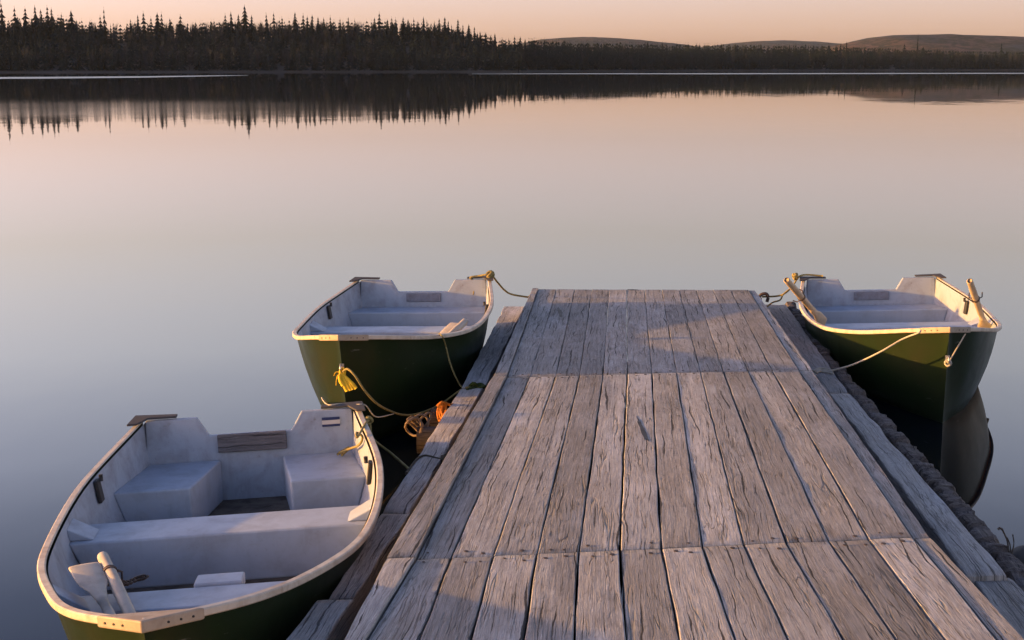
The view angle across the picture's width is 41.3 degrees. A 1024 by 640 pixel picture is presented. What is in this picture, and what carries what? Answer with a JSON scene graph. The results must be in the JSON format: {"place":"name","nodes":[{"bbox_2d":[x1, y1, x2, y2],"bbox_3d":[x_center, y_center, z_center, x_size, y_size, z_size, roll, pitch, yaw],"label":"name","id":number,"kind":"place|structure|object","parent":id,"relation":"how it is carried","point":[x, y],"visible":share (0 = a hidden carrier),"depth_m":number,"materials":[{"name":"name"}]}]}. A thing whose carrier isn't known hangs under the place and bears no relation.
{"place":"outdoors","nodes":[
{"label":"outdoors","id":0,"kind":"place"},
{"bbox_2d":[0,70,1023,639],"bbox_3d":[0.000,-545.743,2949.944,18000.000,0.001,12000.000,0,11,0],"label":"water","id":1,"kind":"structure","parent":0,"point":[202,246],"depth_m":23.68,"materials":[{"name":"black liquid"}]},
{"bbox_2d":[0,75,244,78],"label":"water ripples","id":2,"kind":"object","parent":1,"relation":"on","point":[106,77],"visible":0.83,"depth_m":342.48,"materials":[{"name":"grey liquid"}]},
{"bbox_2d":[37,401,383,639],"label":"rowboat","id":3,"kind":"object","parent":1,"relation":"on","point":[262,535],"visible":0.91,"depth_m":6.29,"materials":[{"name":"white paint"}]},
{"bbox_2d":[69,562,115,613],"bbox_3d":[-1.444,1.133,4.975,0.126,0.130,1.147,-6,12,-28],"label":"oar","id":4,"kind":"object","parent":3,"relation":"on","point":[91,579],"visible":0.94,"depth_m":5.31,"materials":[{"name":"grey wood"}]},
{"bbox_2d":[97,551,135,613],"bbox_3d":[-1.420,1.102,5.073,0.104,0.130,1.148,-5,12,-26],"label":"oar","id":5,"kind":"object","parent":3,"relation":"on","point":[118,589],"visible":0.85,"depth_m":5.29,"materials":[{"name":"grey wood"}]},
{"bbox_2d":[107,574,148,586],"bbox_3d":[-1.563,1.052,5.473,0.044,0.070,0.267,5,12,25],"label":"chain","id":6,"kind":"object","parent":5,"relation":"attached to","point":[135,579],"visible":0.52,"depth_m":5.54,"materials":[{"name":"metal"}]},
{"bbox_2d":[321,397,341,405],"bbox_3d":[-1.171,0.537,8.640,0.148,0.454,1.823,-2,11,-12],"label":"thin cord","id":7,"kind":"object","parent":3,"relation":"attached to","point":[324,401],"visible":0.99,"depth_m":7.83,"materials":[{"name":"fabric"}]},
{"bbox_2d":[357,404,393,417],"bbox_3d":[-0.814,0.551,8.364,0.078,0.387,1.256,1,11,6],"label":"thin cord","id":8,"kind":"object","parent":3,"relation":"attached to","point":[374,415],"visible":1,"depth_m":8.18,"materials":[{"name":"fabric"}]},
{"bbox_2d":[292,276,493,439],"bbox_3d":[-0.957,0.309,10.635,1.484,0.931,3.488,0,8,6],"label":"rowboat","id":9,"kind":"object","parent":1,"relation":"on","point":[382,340],"visible":0.94,"depth_m":10.03,"materials":[{"name":"green paint"}]},
{"bbox_2d":[333,368,357,391],"bbox_3d":[-1.092,0.394,8.886,0.095,0.145,0.167,-10,15,-44],"label":"rope tassel","id":10,"kind":"object","parent":9,"relation":"hanging from","point":[346,382],"visible":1,"depth_m":8.86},
{"bbox_2d":[440,322,464,333],"bbox_3d":[-0.618,0.232,10.096,0.153,0.280,0.920,5,12,27],"label":"oar","id":11,"kind":"object","parent":9,"relation":"on","point":[448,327],"visible":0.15,"depth_m":10.40,"materials":[{"name":"grey wood"}]},
{"bbox_2d":[438,333,466,388],"bbox_3d":[-0.400,0.305,9.621,0.135,0.384,0.561,-6,12,-31],"label":"mooring rope","id":12,"kind":"object","parent":9,"relation":"hanging from","point":[441,335],"visible":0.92,"depth_m":9.70,"materials":[{"name":"grey fabric"}]},
{"bbox_2d":[448,318,467,332],"bbox_3d":[-0.581,0.215,10.071,0.102,0.337,0.853,6,12,30],"label":"oar","id":13,"kind":"object","parent":9,"relation":"on","point":[461,324],"visible":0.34,"depth_m":10.30,"materials":[{"name":"grey wood"}]},
{"bbox_2d":[286,288,1023,639],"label":"dock","id":14,"kind":"object","parent":1,"relation":"in","point":[794,494],"visible":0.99,"depth_m":6.09,"materials":[{"name":"grey wood"}]},
{"bbox_2d":[337,416,408,468],"bbox_3d":[-0.772,0.674,7.435,0.289,0.227,0.574,-4,11,-21],"label":"mooring rope","id":15,"kind":"object","parent":14,"relation":"attached to","point":[369,420],"visible":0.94,"depth_m":7.52,"materials":[{"name":"beige fabric"}]},
{"bbox_2d":[341,368,474,415],"bbox_3d":[-0.668,0.461,9.208,1.049,0.423,0.241,-10,14,-43],"label":"mooring rope","id":16,"kind":"object","parent":14,"relation":"attached to","point":[373,400],"visible":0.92,"depth_m":9.12,"materials":[{"name":"fabric"}]},
{"bbox_2d":[404,411,431,436],"bbox_3d":[-0.578,0.644,8.389,0.124,0.124,0.221,3,11,16],"label":"rope coil","id":17,"kind":"object","parent":14,"relation":"attached to","point":[413,423],"visible":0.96,"depth_m":8.38,"materials":[{"name":"beige fabric"}]},
{"bbox_2d":[405,453,447,474],"bbox_3d":[-0.509,0.780,7.358,0.186,0.066,0.397,8,13,36],"label":"mooring rope","id":18,"kind":"object","parent":14,"relation":"attached to","point":[442,457],"visible":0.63,"depth_m":7.43,"materials":[{"name":"grey fabric"}]},
{"bbox_2d":[436,401,453,421],"bbox_3d":[-0.429,0.576,8.856,0.086,0.125,0.237,4,11,20],"label":"rope coil","id":19,"kind":"object","parent":14,"relation":"hanging from","point":[441,406],"visible":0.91,"depth_m":8.78,"materials":[{"name":"orange fabric"}]},
{"bbox_2d":[466,382,485,389],"bbox_3d":[-0.248,0.467,9.432,0.116,0.073,0.250,4,11,18],"label":"rope tie","id":20,"kind":"object","parent":14,"relation":"attached to","point":[480,385],"visible":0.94,"depth_m":9.41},
{"bbox_2d":[469,270,528,297],"bbox_3d":[-0.089,-0.318,12.640,0.237,0.425,1.041,4,11,22],"label":"mooring rope","id":21,"kind":"object","parent":14,"relation":"attached to","point":[489,274],"visible":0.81,"depth_m":12.18,"materials":[{"name":"beige fabric"}]},
{"bbox_2d":[759,292,769,301],"bbox_3d":[2.421,-0.219,13.065,0.110,0.100,0.032,0,11,0],"label":"dock hook","id":22,"kind":"object","parent":14,"relation":"attached to","point":[766,294],"visible":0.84,"depth_m":13.05,"materials":[{"name":"metal"}]},
{"bbox_2d":[766,290,786,306],"bbox_3d":[2.568,-0.208,13.294,0.113,0.213,0.264,-9,14,-40],"label":"mooring rope","id":23,"kind":"object","parent":14,"relation":"attached to","point":[780,299],"visible":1,"depth_m":13.22,"materials":[{"name":"beige fabric"}]},
{"bbox_2d":[762,273,822,297],"bbox_3d":[2.696,-0.342,13.223,0.671,0.219,0.152,-4,11,-20],"label":"mooring rope","id":24,"kind":"object","parent":14,"relation":"attached to","point":[795,276],"visible":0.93,"depth_m":13.25,"materials":[{"name":"brown fabric"}]},
{"bbox_2d":[812,330,921,374],"bbox_3d":[2.527,0.230,9.783,0.812,0.403,0.208,10,14,43],"label":"mooring rope","id":25,"kind":"object","parent":14,"relation":"on","point":[823,370],"visible":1,"depth_m":9.93,"materials":[{"name":"beige fabric"}]},
{"bbox_2d":[997,527,1013,553],"bbox_3d":[2.188,0.991,6.031,0.082,0.155,0.012,0,11,0],"label":"dry plant","id":26,"kind":"object","parent":14,"relation":"attached to","point":[1007,540],"visible":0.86,"depth_m":6.03,"materials":[{"name":"plant"}]},
{"bbox_2d":[529,73,1023,73],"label":"water ripples","id":27,"kind":"object","parent":1,"relation":"on","point":[776,73],"visible":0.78,"depth_m":559.94,"materials":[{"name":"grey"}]},
{"bbox_2d":[799,273,1001,422],"bbox_3d":[3.306,0.237,11.492,1.578,0.879,3.708,-1,8,6],"label":"rowboat","id":28,"kind":"object","parent":1,"relation":"on","point":[914,374],"visible":0.87,"depth_m":10.63,"materials":[{"name":"green paint"}]},
{"bbox_2d":[784,277,826,324],"bbox_3d":[2.421,-0.132,11.224,0.095,0.575,1.023,7,12,32],"label":"oar","id":29,"kind":"object","parent":28,"relation":"on","point":[820,317],"visible":0.98,"depth_m":11.13,"materials":[{"name":"brown wood"}]},
{"bbox_2d":[944,333,965,366],"bbox_3d":[3.157,0.216,9.682,0.150,0.241,0.055,0,11,0],"label":"thin cord","id":30,"kind":"object","parent":28,"relation":"attached to","point":[946,364],"visible":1,"depth_m":9.69,"materials":[{"name":"fabric"}]},
{"bbox_2d":[967,278,991,327],"bbox_3d":[3.779,-0.104,11.035,0.125,0.575,0.819,6,12,31],"label":"oar","id":31,"kind":"object","parent":28,"relation":"in","point":[983,321],"visible":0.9,"depth_m":10.93,"materials":[{"name":"brown wood"}]},
{"bbox_2d":[1011,545,1023,563],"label":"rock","id":32,"kind":"object","parent":1,"relation":"in","point":[1018,552],"visible":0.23,"depth_m":6.17,"materials":[{"name":"grey stone"}]},
{"bbox_2d":[0,39,1023,72],"bbox_3d":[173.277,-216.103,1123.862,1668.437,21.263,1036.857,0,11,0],"label":"shore terrain","id":33,"kind":"structure","parent":0,"point":[278,65],"depth_m":754.87,"materials":[{"name":"green plant"}]},
{"bbox_2d":[0,0,7,37],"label":"spruce tree","id":34,"kind":"object","parent":33,"relation":"on","point":[2,23],"visible":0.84,"depth_m":759.24,"materials":[{"name":"plant"}]},
{"bbox_2d":[9,8,21,37],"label":"spruce tree","id":35,"kind":"object","parent":33,"relation":"on","point":[15,19],"visible":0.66,"depth_m":763.57,"materials":[{"name":"green plant"}]},
{"bbox_2d":[20,9,28,33],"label":"spruce tree","id":36,"kind":"object","parent":33,"relation":"on","point":[25,17],"visible":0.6,"depth_m":801.61,"materials":[{"name":"green plant"}]},
{"bbox_2d":[32,4,39,33],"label":"spruce tree","id":37,"kind":"object","parent":33,"relation":"on","point":[35,18],"visible":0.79,"depth_m":773.37,"materials":[{"name":"plant"}]},
{"bbox_2d":[39,9,44,30],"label":"spruce tree","id":38,"kind":"object","parent":33,"relation":"on","point":[40,18],"visible":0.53,"depth_m":781.54,"materials":[{"name":"plant"}]},
{"bbox_2d":[44,8,49,28],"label":"spruce tree","id":39,"kind":"object","parent":33,"relation":"on","point":[47,17],"visible":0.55,"depth_m":803.07,"materials":[{"name":"plant"}]},
{"bbox_2d":[48,9,56,40],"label":"spruce tree","id":40,"kind":"object","parent":33,"relation":"on","point":[51,20],"visible":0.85,"depth_m":776.04,"materials":[{"name":"green plant"}]},
{"bbox_2d":[66,11,76,34],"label":"spruce tree","id":41,"kind":"object","parent":33,"relation":"on","point":[71,21],"visible":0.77,"depth_m":789.17,"materials":[{"name":"green plant"}]},
{"bbox_2d":[95,17,102,37],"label":"spruce tree","id":42,"kind":"object","parent":33,"relation":"on","point":[100,25],"visible":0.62,"depth_m":791.26,"materials":[{"name":"plant"}]},
{"bbox_2d":[100,7,110,44],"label":"spruce tree","id":43,"kind":"object","parent":33,"relation":"on","point":[104,28],"visible":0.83,"depth_m":778.12,"materials":[{"name":"green plant"}]},
{"bbox_2d":[135,14,141,41],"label":"spruce tree","id":44,"kind":"object","parent":33,"relation":"on","point":[138,29],"visible":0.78,"depth_m":790.80,"materials":[{"name":"plant"}]},
{"bbox_2d":[141,13,146,42],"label":"spruce tree","id":45,"kind":"object","parent":33,"relation":"on","point":[143,22],"visible":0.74,"depth_m":809.48,"materials":[{"name":"plant"}]},
{"bbox_2d":[148,19,153,38],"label":"spruce tree","id":46,"kind":"object","parent":33,"relation":"on","point":[150,28],"visible":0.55,"depth_m":820.66,"materials":[{"name":"plant"}]},
{"bbox_2d":[148,14,165,44],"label":"spruce tree","id":47,"kind":"object","parent":33,"relation":"on","point":[157,29],"visible":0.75,"depth_m":785.33,"materials":[{"name":"plant"}]},
{"bbox_2d":[160,14,165,37],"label":"spruce tree","id":48,"kind":"object","parent":33,"relation":"on","point":[161,20],"visible":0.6,"depth_m":801.02,"materials":[{"name":"plant"}]},
{"bbox_2d":[174,16,188,43],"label":"spruce tree","id":49,"kind":"object","parent":33,"relation":"on","point":[180,26],"visible":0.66,"depth_m":797.87,"materials":[{"name":"plant"}]},
{"bbox_2d":[222,16,227,37],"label":"spruce tree","id":50,"kind":"object","parent":33,"relation":"on","point":[225,22],"visible":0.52,"depth_m":830.05,"materials":[{"name":"plant"}]},
{"bbox_2d":[226,13,236,42],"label":"spruce tree","id":51,"kind":"object","parent":33,"relation":"on","point":[231,25],"visible":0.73,"depth_m":798.51,"materials":[{"name":"plant"}]},
{"bbox_2d":[234,15,241,35],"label":"spruce tree","id":52,"kind":"object","parent":33,"relation":"on","point":[239,23],"visible":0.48,"depth_m":824.94,"materials":[{"name":"green plant"}]},
{"bbox_2d":[240,4,249,37],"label":"spruce tree","id":53,"kind":"object","parent":33,"relation":"on","point":[245,19],"visible":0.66,"depth_m":819.53,"materials":[{"name":"green plant"}]},
{"bbox_2d":[246,15,258,44],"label":"spruce tree","id":54,"kind":"object","parent":33,"relation":"on","point":[251,31],"visible":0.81,"depth_m":807.67,"materials":[{"name":"green plant"}]},
{"bbox_2d":[262,15,270,41],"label":"spruce tree","id":55,"kind":"object","parent":33,"relation":"on","point":[265,32],"visible":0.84,"depth_m":812.33,"materials":[{"name":"plant"}]},
{"bbox_2d":[271,11,275,38],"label":"spruce tree","id":56,"kind":"object","parent":33,"relation":"on","point":[273,22],"visible":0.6,"depth_m":839.44,"materials":[{"name":"plant"}]},
{"bbox_2d":[291,52,298,70],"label":"spruce tree","id":57,"kind":"object","parent":33,"relation":"on","point":[294,67],"visible":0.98,"depth_m":722.13,"materials":[{"name":"plant"}]},
{"bbox_2d":[292,14,298,32],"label":"spruce tree","id":58,"kind":"object","parent":33,"relation":"on","point":[295,21],"visible":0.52,"depth_m":846.06,"materials":[{"name":"green plant"}]},
{"bbox_2d":[297,28,301,52],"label":"spruce tree","id":59,"kind":"object","parent":33,"relation":"on","point":[299,38],"visible":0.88,"depth_m":783.70,"materials":[{"name":"plant"}]},
{"bbox_2d":[300,16,304,39],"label":"spruce tree","id":60,"kind":"object","parent":33,"relation":"on","point":[303,23],"visible":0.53,"depth_m":845.10,"materials":[{"name":"plant"}]},
{"bbox_2d":[307,16,315,38],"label":"spruce tree","id":61,"kind":"object","parent":33,"relation":"on","point":[313,29],"visible":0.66,"depth_m":810.71,"materials":[{"name":"green plant"}]},
{"bbox_2d":[315,18,322,37],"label":"spruce tree","id":62,"kind":"object","parent":33,"relation":"on","point":[317,26],"visible":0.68,"depth_m":830.67,"materials":[{"name":"green plant"}]},
{"bbox_2d":[328,18,333,41],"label":"spruce tree","id":63,"kind":"object","parent":33,"relation":"on","point":[330,26],"visible":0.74,"depth_m":817.76,"materials":[{"name":"green plant"}]},
{"bbox_2d":[338,21,341,38],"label":"spruce tree","id":64,"kind":"object","parent":33,"relation":"on","point":[340,26],"visible":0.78,"depth_m":828.86,"materials":[{"name":"plant"}]},
{"bbox_2d":[369,51,374,70],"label":"spruce tree","id":65,"kind":"object","parent":33,"relation":"on","point":[372,64],"visible":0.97,"depth_m":732.61,"materials":[{"name":"plant"}]},
{"bbox_2d":[369,17,377,41],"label":"spruce tree","id":66,"kind":"object","parent":33,"relation":"on","point":[373,28],"visible":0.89,"depth_m":830.25,"materials":[{"name":"plant"}]},
{"bbox_2d":[376,14,383,34],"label":"spruce tree","id":67,"kind":"object","parent":33,"relation":"on","point":[379,20],"visible":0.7,"depth_m":839.73,"materials":[{"name":"plant"}]},
{"bbox_2d":[383,19,390,43],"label":"spruce tree","id":68,"kind":"object","parent":33,"relation":"on","point":[386,30],"visible":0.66,"depth_m":823.01,"materials":[{"name":"plant"}]},
{"bbox_2d":[390,24,397,44],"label":"spruce tree","id":69,"kind":"object","parent":33,"relation":"on","point":[391,35],"visible":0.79,"depth_m":818.28,"materials":[{"name":"green plant"}]},
{"bbox_2d":[399,18,407,39],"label":"spruce tree","id":70,"kind":"object","parent":33,"relation":"on","point":[402,30],"visible":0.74,"depth_m":842.29,"materials":[{"name":"plant"}]},
{"bbox_2d":[408,18,418,43],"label":"spruce tree","id":71,"kind":"object","parent":33,"relation":"on","point":[414,27],"visible":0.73,"depth_m":826.49,"materials":[{"name":"green plant"}]},
{"bbox_2d":[419,16,427,43],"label":"spruce tree","id":72,"kind":"object","parent":33,"relation":"on","point":[423,27],"visible":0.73,"depth_m":829.05,"materials":[{"name":"plant"}]},
{"bbox_2d":[426,28,430,44],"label":"spruce tree","id":73,"kind":"object","parent":33,"relation":"on","point":[428,36],"visible":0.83,"depth_m":824.39,"materials":[{"name":"green plant"}]},
{"bbox_2d":[434,20,442,41],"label":"spruce tree","id":74,"kind":"object","parent":33,"relation":"on","point":[439,27],"visible":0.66,"depth_m":832.05,"materials":[{"name":"plant"}]},
{"bbox_2d":[440,18,450,44],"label":"spruce tree","id":75,"kind":"object","parent":33,"relation":"on","point":[444,26],"visible":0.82,"depth_m":830.82,"materials":[{"name":"green plant"}]},
{"bbox_2d":[454,21,460,38],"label":"spruce tree","id":76,"kind":"object","parent":33,"relation":"on","point":[457,30],"visible":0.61,"depth_m":857.89,"materials":[{"name":"plant"}]},
{"bbox_2d":[463,24,472,47],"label":"spruce tree","id":77,"kind":"object","parent":33,"relation":"on","point":[468,29],"visible":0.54,"depth_m":845.64,"materials":[{"name":"plant"}]},
{"bbox_2d":[472,46,479,70],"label":"spruce tree","id":78,"kind":"object","parent":33,"relation":"on","point":[476,63],"visible":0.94,"depth_m":749.21,"materials":[{"name":"green plant"}]},
{"bbox_2d":[482,33,488,51],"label":"spruce tree","id":79,"kind":"object","parent":33,"relation":"on","point":[486,39],"visible":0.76,"depth_m":841.24,"materials":[{"name":"plant"}]},
{"bbox_2d":[495,46,501,69],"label":"spruce tree","id":80,"kind":"object","parent":33,"relation":"on","point":[498,66],"visible":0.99,"depth_m":749.00,"materials":[{"name":"plant"}]},
{"bbox_2d":[0,15,1023,70],"bbox_3d":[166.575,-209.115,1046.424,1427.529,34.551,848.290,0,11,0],"label":"forest","id":81,"kind":"object","parent":33,"relation":"on","point":[553,57],"visible":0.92,"depth_m":795.23,"materials":[{"name":"green plant"}]},
{"bbox_2d":[515,49,523,71],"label":"spruce tree","id":82,"kind":"object","parent":33,"relation":"on","point":[518,66],"visible":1,"depth_m":757.43,"materials":[{"name":"plant"}]},
{"bbox_2d":[0,0,1023,46],"label":"sky","id":83,"kind":"structure","parent":0,"point":[692,22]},
{"bbox_2d":[497,37,724,53],"bbox_3d":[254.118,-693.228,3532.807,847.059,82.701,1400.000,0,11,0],"label":"hills","id":84,"kind":"structure","parent":0,"point":[590,41],"depth_m":3309.28,"materials":[{"name":"plant"}]},
{"bbox_2d":[709,40,839,52],"bbox_3d":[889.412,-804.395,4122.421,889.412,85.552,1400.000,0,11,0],"label":"hills","id":85,"kind":"structure","parent":0,"point":[776,43],"depth_m":3911.24,"materials":[{"name":"plant"}]},
{"bbox_2d":[799,34,1023,57],"bbox_3d":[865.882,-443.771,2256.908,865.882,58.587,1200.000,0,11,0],"label":"hills","id":86,"kind":"structure","parent":0,"point":[970,43],"depth_m":2029.27,"materials":[{"name":"plant"}]}
]}

